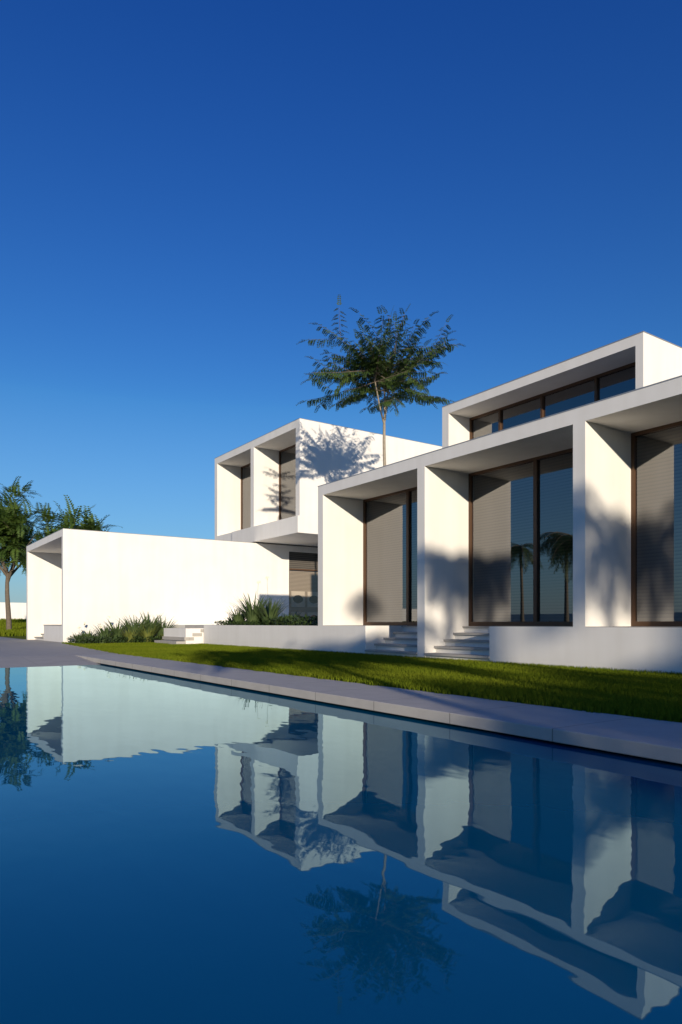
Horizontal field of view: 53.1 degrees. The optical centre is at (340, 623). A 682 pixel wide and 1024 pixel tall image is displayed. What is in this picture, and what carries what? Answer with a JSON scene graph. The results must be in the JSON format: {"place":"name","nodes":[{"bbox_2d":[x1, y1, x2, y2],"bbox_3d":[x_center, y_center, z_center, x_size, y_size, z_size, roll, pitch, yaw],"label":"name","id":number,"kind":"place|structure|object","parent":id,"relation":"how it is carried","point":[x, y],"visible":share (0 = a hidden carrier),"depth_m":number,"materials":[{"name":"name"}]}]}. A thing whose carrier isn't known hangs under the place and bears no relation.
{"place":"outdoors","nodes":[
{"label":"outdoors","id":0,"kind":"place"},
{"bbox_2d":[0,618,25,635],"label":"lawn","id":1,"kind":"structure","parent":0,"point":[18,627],"depth_m":69.37,"materials":[{"name":"green plant"}]},
{"bbox_2d":[0,476,61,628],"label":"tree","id":2,"kind":"object","parent":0,"point":[11,519],"depth_m":62.85,"materials":[{"name":"green plant"}]},
{"bbox_2d":[0,637,116,667],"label":"pool deck","id":3,"kind":"structure","parent":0,"point":[14,652],"depth_m":19.52,"materials":[{"name":"grey concrete"}]},
{"bbox_2d":[0,635,681,722],"bbox_3d":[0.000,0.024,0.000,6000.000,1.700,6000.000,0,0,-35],"label":"lawn ground","id":4,"kind":"structure","parent":0,"point":[19,637],"depth_m":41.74,"materials":[{"name":"green plant"}]},
{"bbox_2d":[0,602,25,619],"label":"boundary wall","id":5,"kind":"structure","parent":4,"relation":"on","point":[18,610],"depth_m":100.59,"materials":[{"name":"paint"}]},
{"bbox_2d":[17,495,119,559],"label":"tree","id":6,"kind":"object","parent":4,"relation":"on","point":[68,521],"depth_m":47.51,"materials":[{"name":"green plant"}]},
{"bbox_2d":[26,332,681,672],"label":"house walls","id":7,"kind":"structure","parent":4,"relation":"on","point":[76,578],"depth_m":18.78,"materials":[{"name":"paint"}]},
{"bbox_2d":[289,570,317,614],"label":"window","id":8,"kind":"structure","parent":7,"relation":"on","point":[305,581],"depth_m":36.54,"materials":[{"name":"beige"}]},
{"bbox_2d":[289,545,317,569],"bbox_3d":[0.404,-3.501,38.150,7.900,1.250,0.270,0,0,-35],"label":"window blind","id":9,"kind":"object","parent":7,"relation":"attached to","point":[299,560],"visible":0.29,"depth_m":36.33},
{"bbox_2d":[26,331,681,547],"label":"roof cappings","id":10,"kind":"object","parent":7,"relation":"on","point":[458,443],"visible":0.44,"depth_m":16.03,"materials":[{"name":"grey concrete"}]},
{"bbox_2d":[241,362,681,626],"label":"window frames","id":11,"kind":"structure","parent":7,"relation":"attached to","point":[535,622],"depth_m":15.97,"materials":[{"name":"metal"}]},
{"bbox_2d":[291,591,317,616],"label":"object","id":12,"kind":"structure","parent":11,"relation":"attached to","point":[297,598],"depth_m":36.42,"materials":[{"name":"white glass"}]},
{"bbox_2d":[242,366,681,621],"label":"window glass","id":13,"kind":"object","parent":11,"relation":"in","point":[502,545],"visible":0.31,"depth_m":15.89,"materials":[{"name":"glass"}]},
{"bbox_2d":[34,625,681,658],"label":"steps","id":14,"kind":"structure","parent":4,"relation":"on","point":[168,640],"depth_m":16.86,"materials":[{"name":"white concrete"}]},
{"bbox_2d":[76,654,681,764],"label":"pool coping","id":15,"kind":"object","parent":4,"relation":"on","point":[659,740],"visible":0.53,"depth_m":6.90,"materials":[{"name":"concrete"}]},
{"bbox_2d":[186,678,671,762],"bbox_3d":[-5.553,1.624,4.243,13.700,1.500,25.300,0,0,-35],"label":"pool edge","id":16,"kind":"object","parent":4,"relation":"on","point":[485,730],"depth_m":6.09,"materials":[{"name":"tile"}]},
{"bbox_2d":[0,663,681,1023],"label":"pool water","id":17,"kind":"structure","parent":16,"relation":"in","point":[176,850],"depth_m":2.80,"materials":[{"name":"blue liquid"}]},
{"bbox_2d":[0,0,681,602],"label":"sky","id":18,"kind":"structure","parent":0,"point":[188,187],"materials":[{"name":"blue"}]},
{"bbox_2d":[296,294,463,465],"bbox_3d":[1.760,-5.624,24.462,5.971,11.600,7.032,0,0,27],"label":"courtyard tree","id":19,"kind":"object","parent":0,"point":[399,382],"depth_m":23.67,"materials":[{"name":"green plant"}]},
{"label":"bed soil","id":20,"kind":"structure","parent":0,"visible":0},
{"bbox_2d":[67,614,317,643],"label":"ground cover plants","id":21,"kind":"object","parent":20,"relation":"on","point":[306,620],"visible":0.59,"depth_m":25.60,"materials":[{"name":"green plant"}]}
]}

